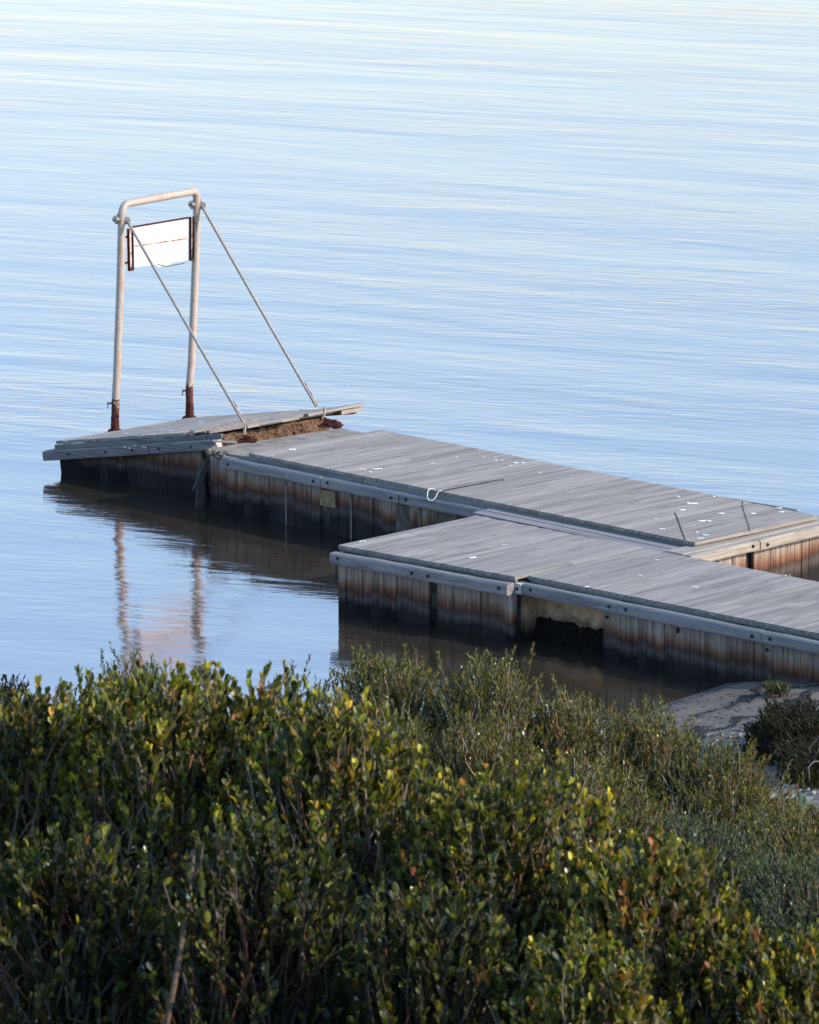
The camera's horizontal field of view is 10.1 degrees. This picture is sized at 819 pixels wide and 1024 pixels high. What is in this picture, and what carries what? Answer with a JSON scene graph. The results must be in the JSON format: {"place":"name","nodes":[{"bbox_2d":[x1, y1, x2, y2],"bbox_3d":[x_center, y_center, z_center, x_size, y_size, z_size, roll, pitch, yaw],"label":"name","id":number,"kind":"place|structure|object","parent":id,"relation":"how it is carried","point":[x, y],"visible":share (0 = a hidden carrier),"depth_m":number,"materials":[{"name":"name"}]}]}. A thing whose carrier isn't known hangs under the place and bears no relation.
{"place":"outdoors","nodes":[
{"label":"outdoors","id":0,"kind":"place"},
{"bbox_2d":[0,0,818,735],"bbox_3d":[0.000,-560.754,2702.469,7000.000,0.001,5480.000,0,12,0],"label":"water","id":1,"kind":"structure","parent":0,"point":[580,234],"depth_m":84.98,"materials":[{"name":"blue liquid"}]},
{"bbox_2d":[192,459,210,506],"bbox_3d":[-2.914,-0.302,64.522,0.191,0.919,0.301,-8,15,-34],"label":"broken board","id":2,"kind":"object","parent":1,"relation":"in","point":[199,486],"visible":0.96,"depth_m":64.48,"materials":[{"name":"grey wood"}]},
{"bbox_2d":[42,403,364,496],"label":"tilted caisson","id":3,"kind":"object","parent":1,"relation":"in","point":[169,456],"visible":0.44,"depth_m":66.15,"materials":[{"name":"grey wood"}]},
{"bbox_2d":[107,188,317,431],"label":"pipe gantry","id":4,"kind":"object","parent":3,"relation":"on","point":[122,220],"visible":0.97,"depth_m":68.06,"materials":[{"name":"metal"}]},
{"bbox_2d":[125,216,194,270],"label":"sign board","id":5,"kind":"object","parent":4,"relation":"hanging from","point":[164,243],"visible":1,"depth_m":68.48,"materials":[{"name":"white paint"}]},
{"bbox_2d":[204,428,818,581],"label":"jetty platform","id":6,"kind":"structure","parent":1,"relation":"in","point":[350,484],"depth_m":61.86,"materials":[{"name":"wood"}]},
{"bbox_2d":[213,440,236,443],"bbox_3d":[-2.585,-0.983,64.853,0.333,0.035,0.060,1,12,7],"label":"timber offcut","id":7,"kind":"object","parent":6,"relation":"on","point":[222,441],"visible":1,"depth_m":64.83,"materials":[{"name":"beige wood"}]},
{"bbox_2d":[237,426,257,442],"bbox_3d":[-2.262,-1.073,64.914,0.277,0.259,0.152,2,12,8],"label":"rusty bracket","id":8,"kind":"object","parent":6,"relation":"attached to","point":[248,439],"visible":1,"depth_m":64.89,"materials":[{"name":"metal"}]},
{"bbox_2d":[318,407,343,428],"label":"rusty bracket","id":9,"kind":"object","parent":6,"relation":"attached to","point":[330,423],"visible":1,"depth_m":65.99,"materials":[{"name":"metal"}]},
{"bbox_2d":[427,488,442,500],"bbox_3d":[0.322,-0.233,61.277,0.157,0.140,0.282,10,15,38],"label":"rope loop","id":10,"kind":"object","parent":6,"relation":"hanging from","point":[436,494],"visible":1,"depth_m":61.21,"materials":[{"name":"white fabric"}]},
{"bbox_2d":[330,516,818,683],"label":"jetty walkway","id":11,"kind":"structure","parent":1,"relation":"in","point":[515,582],"depth_m":56.78,"materials":[{"name":"wood"}]},
{"bbox_2d":[594,681,818,974],"bbox_3d":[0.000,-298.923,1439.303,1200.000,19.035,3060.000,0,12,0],"label":"shore","id":12,"kind":"structure","parent":0,"point":[715,701],"depth_m":52.68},
{"bbox_2d":[0,673,35,728],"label":"dark shrub","id":13,"kind":"object","parent":12,"relation":"on","point":[7,688],"visible":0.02,"depth_m":42.73,"materials":[{"name":"green plant"}]},
{"bbox_2d":[0,674,113,1015],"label":"leafy shrub","id":14,"kind":"object","parent":12,"relation":"on","point":[32,788],"visible":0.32,"depth_m":18.04,"materials":[{"name":"green plant"}]},
{"bbox_2d":[44,664,138,831],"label":"leafy shrub","id":15,"kind":"object","parent":12,"relation":"on","point":[91,690],"visible":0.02,"depth_m":18.46,"materials":[{"name":"green plant"}]},
{"bbox_2d":[0,818,191,1023],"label":"leafy shrub","id":16,"kind":"object","parent":12,"relation":"on","point":[68,938],"visible":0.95,"depth_m":16.13,"materials":[{"name":"green plant"}]},
{"bbox_2d":[68,642,168,732],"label":"fine leaved shrub","id":17,"kind":"object","parent":12,"relation":"on","point":[154,671],"visible":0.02,"depth_m":41.73,"materials":[{"name":"green plant"}]},
{"bbox_2d":[12,652,283,1023],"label":"leafy shrub","id":18,"kind":"object","parent":12,"relation":"on","point":[150,758],"visible":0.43,"depth_m":17.55,"materials":[{"name":"green plant"}]},
{"bbox_2d":[137,805,377,1023],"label":"leafy shrub","id":19,"kind":"object","parent":12,"relation":"on","point":[262,946],"visible":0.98,"depth_m":15.72,"materials":[{"name":"green plant"}]},
{"bbox_2d":[162,845,203,1023],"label":"bare branch","id":20,"kind":"object","parent":19,"relation":"attached to","point":[170,1003],"visible":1,"depth_m":15.57,"materials":[{"name":"beige plant"}]},
{"bbox_2d":[187,657,327,838],"bbox_3d":[-0.589,1.835,18.079,0.900,2.566,1.036,0,12,0],"label":"leafy shrub","id":21,"kind":"object","parent":12,"relation":"on","point":[266,698],"visible":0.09,"depth_m":17.84,"materials":[{"name":"green plant"}]},
{"bbox_2d":[267,653,352,732],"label":"fine leaved shrub","id":22,"kind":"object","parent":12,"relation":"on","point":[326,685],"visible":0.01,"depth_m":41.23,"materials":[{"name":"green plant"}]},
{"bbox_2d":[181,683,452,1023],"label":"leafy shrub","id":23,"kind":"object","parent":12,"relation":"on","point":[334,786],"visible":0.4,"depth_m":17.12,"materials":[{"name":"green plant"}]},
{"bbox_2d":[319,643,455,742],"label":"fine leaved shrub","id":24,"kind":"object","parent":12,"relation":"on","point":[399,689],"visible":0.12,"depth_m":42.05,"materials":[{"name":"green plant"}]},
{"bbox_2d":[356,693,454,842],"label":"fine leaved shrub","id":25,"kind":"object","parent":12,"relation":"on","point":[409,739],"visible":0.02,"depth_m":38.23,"materials":[{"name":"green plant"}]},
{"bbox_2d":[313,879,534,1023],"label":"leafy shrub","id":26,"kind":"object","parent":12,"relation":"on","point":[425,978],"visible":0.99,"depth_m":15.45,"materials":[{"name":"green plant"}]},
{"bbox_2d":[398,698,557,850],"bbox_3d":[0.575,2.736,38.385,1.945,2.457,2.373,0,12,0],"label":"fine leaved shrub","id":27,"kind":"object","parent":12,"relation":"on","point":[462,756],"visible":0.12,"depth_m":38.15,"materials":[{"name":"green plant"}]},
{"bbox_2d":[408,641,556,777],"bbox_3d":[0.651,2.512,41.942,1.792,2.698,2.336,0,12,0],"label":"fine leaved shrub","id":28,"kind":"object","parent":12,"relation":"on","point":[483,694],"visible":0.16,"depth_m":41.66,"materials":[{"name":"green plant"}]},
{"bbox_2d":[365,748,638,1023],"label":"leafy shrub","id":29,"kind":"object","parent":12,"relation":"on","point":[493,843],"visible":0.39,"depth_m":16.67,"materials":[{"name":"green plant"}]},
{"bbox_2d":[486,915,672,1023],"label":"leafy shrub","id":30,"kind":"object","parent":12,"relation":"on","point":[594,986],"visible":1,"depth_m":15.17,"materials":[{"name":"green plant"}]},
{"bbox_2d":[520,673,659,811],"bbox_3d":[1.437,2.608,41.967,1.772,2.331,2.188,0,12,0],"label":"fine leaved shrub","id":31,"kind":"object","parent":12,"relation":"on","point":[578,731],"visible":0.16,"depth_m":41.58,"materials":[{"name":"green plant"}]},
{"bbox_2d":[524,742,670,885],"bbox_3d":[1.529,2.864,37.898,1.817,1.994,2.220,0,12,0],"label":"fine leaved shrub","id":32,"kind":"object","parent":12,"relation":"on","point":[627,800],"visible":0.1,"depth_m":37.69,"materials":[{"name":"green plant"}]},
{"bbox_2d":[504,817,774,1023],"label":"leafy shrub","id":33,"kind":"object","parent":12,"relation":"on","point":[659,913],"visible":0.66,"depth_m":16.20,"materials":[{"name":"green plant"}]},
{"bbox_2d":[593,693,722,828],"bbox_3d":[2.140,2.663,42.263,1.663,2.032,2.128,0,12,0],"label":"fine leaved shrub","id":34,"kind":"object","parent":12,"relation":"on","point":[654,738],"visible":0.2,"depth_m":41.94,"materials":[{"name":"green plant"}]},
{"bbox_2d":[611,794,788,935],"bbox_3d":[2.296,3.112,36.938,1.790,1.505,2.179,0,12,0],"label":"fine leaved shrub","id":35,"kind":"object","parent":12,"relation":"on","point":[727,853],"visible":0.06,"depth_m":36.86,"materials":[{"name":"green plant"}]},
{"bbox_2d":[644,728,806,843],"bbox_3d":[2.845,2.761,41.528,1.644,1.638,2.222,0,12,0],"label":"fine leaved shrub","id":36,"kind":"object","parent":12,"relation":"on","point":[725,789],"visible":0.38,"depth_m":41.27,"materials":[{"name":"green plant"}]},
{"bbox_2d":[652,683,818,785],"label":"seaweed wrack","id":37,"kind":"object","parent":12,"relation":"on","point":[741,699],"visible":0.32,"depth_m":52.52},
{"bbox_2d":[656,916,818,1023],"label":"leafy shrub","id":38,"kind":"object","parent":12,"relation":"on","point":[777,991],"visible":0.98,"depth_m":15.89,"materials":[{"name":"green plant"}]},
{"bbox_2d":[690,726,818,805],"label":"pebbles","id":39,"kind":"object","parent":12,"relation":"on","point":[740,742],"visible":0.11,"depth_m":49.70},
{"bbox_2d":[709,842,818,954],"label":"fine leaved shrub","id":40,"kind":"object","parent":12,"relation":"on","point":[775,909],"visible":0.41,"depth_m":35.74,"materials":[{"name":"green plant"}]},
{"bbox_2d":[719,797,818,885],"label":"fine leaved shrub","id":41,"kind":"object","parent":12,"relation":"on","point":[784,834],"visible":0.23,"depth_m":39.91,"materials":[{"name":"green plant"}]},
{"bbox_2d":[754,677,790,698],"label":"tuft","id":42,"kind":"object","parent":12,"relation":"on","point":[777,688],"visible":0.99,"depth_m":53.10,"materials":[{"name":"green plant"}]},
{"bbox_2d":[733,692,818,766],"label":"dark shrub","id":43,"kind":"object","parent":12,"relation":"on","point":[777,723],"visible":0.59,"depth_m":48.62,"materials":[{"name":"green plant"}]},
{"bbox_2d":[772,736,818,790],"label":"dark shrub","id":44,"kind":"object","parent":12,"relation":"on","point":[806,761],"visible":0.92,"depth_m":47.12,"materials":[{"name":"green plant"}]},
{"bbox_2d":[792,793,809,811],"bbox_3d":[3.858,2.994,44.810,0.335,0.580,0.101,-1,12,-5],"label":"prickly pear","id":45,"kind":"object","parent":12,"relation":"on","point":[801,804],"visible":0.23,"depth_m":44.74,"materials":[{"name":"green plant"}]}
]}

